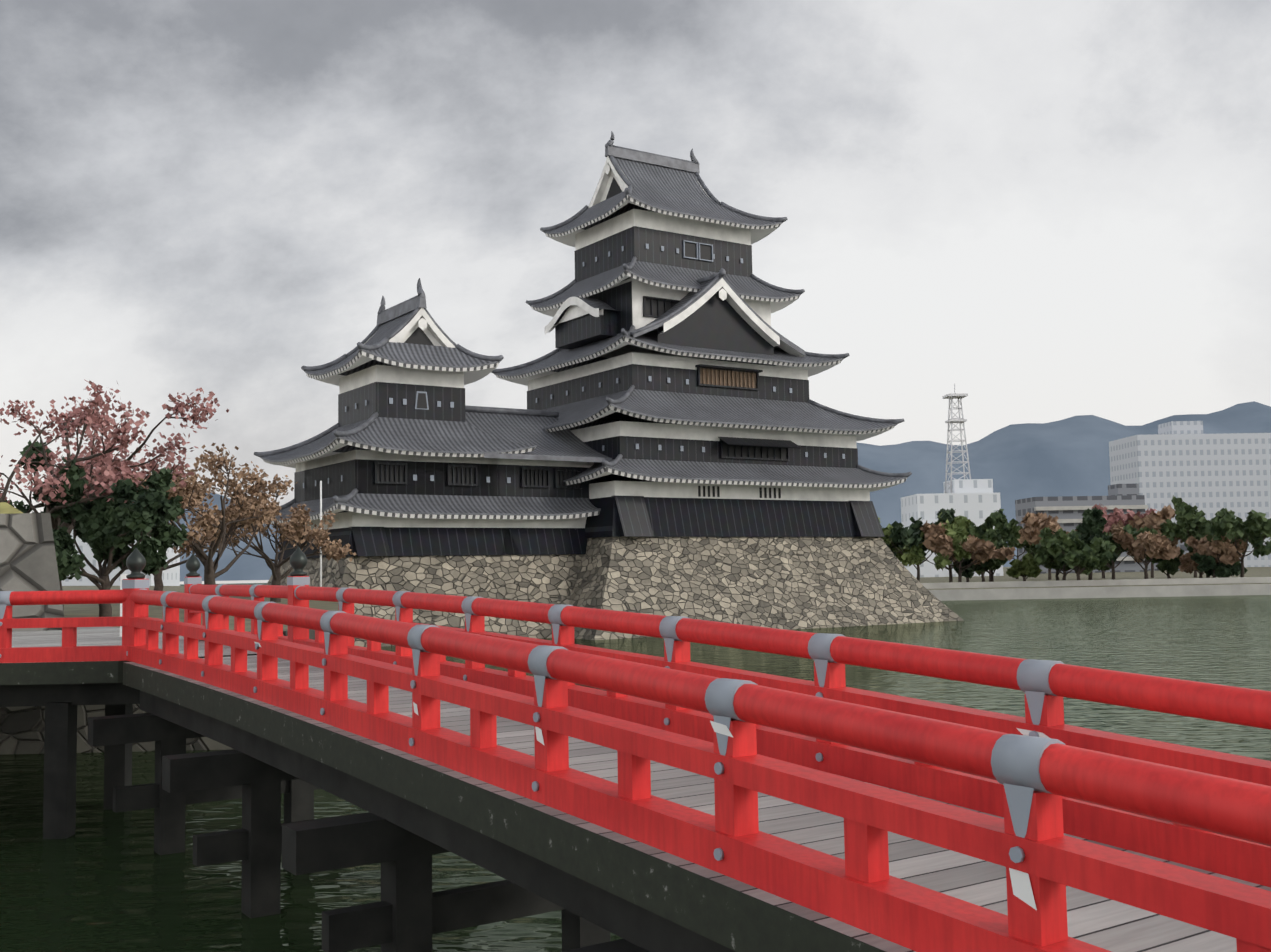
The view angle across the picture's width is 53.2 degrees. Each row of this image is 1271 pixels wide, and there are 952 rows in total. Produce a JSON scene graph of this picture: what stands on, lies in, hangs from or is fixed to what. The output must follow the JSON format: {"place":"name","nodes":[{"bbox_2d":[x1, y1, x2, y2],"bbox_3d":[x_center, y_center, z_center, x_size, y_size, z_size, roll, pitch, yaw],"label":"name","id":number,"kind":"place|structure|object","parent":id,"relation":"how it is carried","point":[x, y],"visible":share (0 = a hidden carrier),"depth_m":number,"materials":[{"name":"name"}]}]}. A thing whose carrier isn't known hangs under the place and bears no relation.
{"place":"outdoors","nodes":[
{"label":"outdoors","id":0,"kind":"place"},
{"bbox_2d":[0,502,338,754],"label":"honmaru ground and walls","id":1,"kind":"structure","parent":0,"point":[28,561],"depth_m":28.77,"materials":[{"name":"stone"}]},
{"bbox_2d":[0,440,95,524],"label":"pine tree","id":2,"kind":"object","parent":1,"relation":"on","point":[21,507],"visible":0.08,"depth_m":46.07,"materials":[{"name":"green plant"}]},
{"bbox_2d":[0,379,228,611],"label":"cherry tree","id":3,"kind":"object","parent":1,"relation":"on","point":[105,469],"visible":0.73,"depth_m":40.37,"materials":[{"name":"pink plant"}]},
{"bbox_2d":[43,458,189,616],"bbox_3d":[-16.427,1.981,38.040,5.737,5.159,5.441,0,-4,-17],"label":"pine tree","id":4,"kind":"object","parent":1,"relation":"on","point":[112,529],"visible":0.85,"depth_m":38.04,"materials":[{"name":"green plant"}]},
{"bbox_2d":[129,463,271,590],"bbox_3d":[-22.137,2.756,60.613,6.998,7.162,8.795,-5,-6,42],"label":"cherry tree","id":5,"kind":"object","parent":1,"relation":"on","point":[158,584],"visible":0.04,"depth_m":61.02,"materials":[{"name":"brown plant"}]},
{"bbox_2d":[131,443,281,584],"bbox_3d":[-17.207,2.117,49.751,5.701,6.683,7.752,-2,-4,10],"label":"cherry tree","id":6,"kind":"object","parent":1,"relation":"on","point":[249,516],"visible":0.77,"depth_m":49.50,"materials":[{"name":"brown plant"}]},
{"bbox_2d":[218,481,283,562],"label":"tree","id":7,"kind":"object","parent":1,"relation":"on","point":[265,534],"visible":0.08,"depth_m":77.45,"materials":[{"name":"brown plant"}]},
{"bbox_2d":[207,474,355,601],"bbox_3d":[-15.700,2.816,56.067,5.996,6.150,6.700,-1,-4,-2],"label":"cherry tree","id":8,"kind":"object","parent":1,"relation":"on","point":[295,530],"visible":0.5,"depth_m":56.09,"materials":[{"name":"brown plant"}]},
{"bbox_2d":[0,583,1270,951],"bbox_3d":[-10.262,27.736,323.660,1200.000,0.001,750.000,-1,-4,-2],"label":"moat water","id":9,"kind":"structure","parent":0,"point":[104,881],"depth_m":20.34,"materials":[{"name":"green liquid"}]},
{"bbox_2d":[254,131,962,646],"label":"castle","id":10,"kind":"structure","parent":9,"relation":"in","point":[672,439],"depth_m":75.21,"materials":[{"name":"wood"}]},
{"bbox_2d":[0,546,1270,951],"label":"red bridge","id":11,"kind":"structure","parent":9,"relation":"in","point":[674,798],"depth_m":8.11,"materials":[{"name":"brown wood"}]},
{"bbox_2d":[0,0,1270,583],"label":"sky","id":12,"kind":"structure","parent":0,"point":[1046,211],"materials":[{"name":"grey"}]},
{"bbox_2d":[74,401,1270,581],"bbox_3d":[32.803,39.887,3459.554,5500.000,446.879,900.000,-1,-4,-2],"label":"mountain range","id":13,"kind":"structure","parent":0,"point":[1064,457],"depth_m":3270.14,"materials":[{"name":"blue"}]},
{"bbox_2d":[916,567,1270,600],"bbox_3d":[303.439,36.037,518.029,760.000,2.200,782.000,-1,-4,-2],"label":"embankment","id":14,"kind":"structure","parent":0,"point":[1252,581],"depth_m":129.84,"materials":[{"name":"concrete"}]},
{"bbox_2d":[61,383,1270,585],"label":"city buildings","id":15,"kind":"structure","parent":14,"relation":"on","point":[1193,465],"depth_m":395.45,"materials":[{"name":"concrete"}]},
{"bbox_2d":[878,517,905,561],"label":"tree","id":16,"kind":"object","parent":14,"relation":"on","point":[887,533],"visible":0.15,"depth_m":148.98,"materials":[{"name":"green plant"}]},
{"bbox_2d":[886,508,955,581],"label":"shore tree","id":17,"kind":"object","parent":14,"relation":"on","point":[907,536],"visible":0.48,"depth_m":142.37,"materials":[{"name":"green plant"}]},
{"bbox_2d":[901,512,971,582],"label":"shore tree","id":18,"kind":"object","parent":14,"relation":"on","point":[956,531],"visible":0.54,"depth_m":139.84,"materials":[{"name":"green plant"}]},
{"bbox_2d":[920,521,1015,581],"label":"shore tree","id":19,"kind":"object","parent":14,"relation":"on","point":[937,540],"visible":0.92,"depth_m":138.60,"materials":[{"name":"brown plant"}]},
{"bbox_2d":[952,551,987,581],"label":"shore tree","id":20,"kind":"object","parent":14,"relation":"on","point":[967,573],"visible":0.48,"depth_m":142.94,"materials":[{"name":"green plant"}]},
{"bbox_2d":[937,509,1020,581],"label":"tree","id":21,"kind":"object","parent":14,"relation":"on","point":[1009,533],"visible":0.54,"depth_m":169.84,"materials":[{"name":"green plant"}]},
{"bbox_2d":[975,547,998,581],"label":"shore tree","id":22,"kind":"object","parent":14,"relation":"on","point":[981,573],"depth_m":148.28,"materials":[{"name":"green plant"}]},
{"bbox_2d":[980,540,1011,581],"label":"shore tree","id":23,"kind":"object","parent":14,"relation":"on","point":[994,564],"visible":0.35,"depth_m":145.08,"materials":[{"name":"green plant"}]},
{"bbox_2d":[992,526,1037,578],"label":"tree","id":24,"kind":"object","parent":14,"relation":"on","point":[1028,548],"visible":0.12,"depth_m":201.40,"materials":[{"name":"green plant"}]},
{"bbox_2d":[1006,552,1041,580],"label":"bush","id":25,"kind":"object","parent":14,"relation":"on","point":[1027,566],"visible":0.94,"depth_m":141.03,"materials":[{"name":"green plant"}]},
{"bbox_2d":[1018,512,1076,579],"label":"tree","id":26,"kind":"object","parent":14,"relation":"on","point":[1034,526],"visible":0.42,"depth_m":187.02,"materials":[{"name":"brown plant"}]},
{"bbox_2d":[1043,564,1073,580],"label":"shore tree","id":27,"kind":"object","parent":14,"relation":"on","point":[1058,572],"depth_m":142.89,"materials":[{"name":"green plant"}]},
{"bbox_2d":[1033,527,1091,580],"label":"shore tree","id":28,"kind":"object","parent":14,"relation":"on","point":[1043,556],"visible":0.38,"depth_m":136.36,"materials":[{"name":"green plant"}]},
{"bbox_2d":[1045,536,1115,579],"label":"shore tree","id":29,"kind":"object","parent":14,"relation":"on","point":[1096,553],"visible":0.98,"depth_m":132.78,"materials":[{"name":"green plant"}]},
{"bbox_2d":[1076,506,1118,579],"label":"shore tree","id":30,"kind":"object","parent":14,"relation":"on","point":[1091,527],"visible":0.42,"depth_m":139.50,"materials":[{"name":"green plant"}]},
{"bbox_2d":[1066,524,1162,579],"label":"shore tree","id":31,"kind":"object","parent":14,"relation":"on","point":[1119,549],"visible":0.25,"depth_m":145.96,"materials":[{"name":"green plant"}]},
{"bbox_2d":[1092,503,1156,577],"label":"tree","id":32,"kind":"object","parent":14,"relation":"on","point":[1115,516],"visible":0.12,"depth_m":191.33,"materials":[{"name":"plant"}]},
{"bbox_2d":[1110,523,1180,578],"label":"shore tree","id":33,"kind":"object","parent":14,"relation":"on","point":[1155,546],"visible":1,"depth_m":138.60,"materials":[{"name":"brown plant"}]},
{"bbox_2d":[1108,505,1182,577],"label":"tree","id":34,"kind":"object","parent":14,"relation":"on","point":[1152,519],"visible":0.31,"depth_m":186.81,"materials":[{"name":"brown plant"}]},
{"bbox_2d":[1145,546,1186,578],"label":"shore tree","id":35,"kind":"object","parent":14,"relation":"on","point":[1171,566],"visible":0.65,"depth_m":148.00,"materials":[{"name":"green plant"}]},
{"bbox_2d":[1178,550,1204,577],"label":"shore tree","id":36,"kind":"object","parent":14,"relation":"on","point":[1189,564],"visible":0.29,"depth_m":141.79,"materials":[{"name":"brown plant"}]},
{"bbox_2d":[1174,503,1213,577],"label":"shore tree","id":37,"kind":"object","parent":14,"relation":"on","point":[1187,518],"visible":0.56,"depth_m":143.95,"materials":[{"name":"green plant"}]},
{"bbox_2d":[1158,495,1234,577],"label":"tree","id":38,"kind":"object","parent":14,"relation":"on","point":[1170,531],"visible":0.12,"depth_m":181.58,"materials":[{"name":"green plant"}]},
{"bbox_2d":[1184,533,1246,577],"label":"shore tree","id":39,"kind":"object","parent":14,"relation":"on","point":[1225,552],"visible":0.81,"depth_m":137.26,"materials":[{"name":"brown plant"}]},
{"bbox_2d":[1190,552,1247,577],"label":"bush","id":40,"kind":"object","parent":14,"relation":"on","point":[1207,564],"visible":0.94,"depth_m":137.12,"materials":[{"name":"green plant"}]},
{"bbox_2d":[1206,508,1270,576],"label":"shore tree","id":41,"kind":"object","parent":14,"relation":"on","point":[1254,529],"visible":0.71,"depth_m":134.88,"materials":[{"name":"green plant"}]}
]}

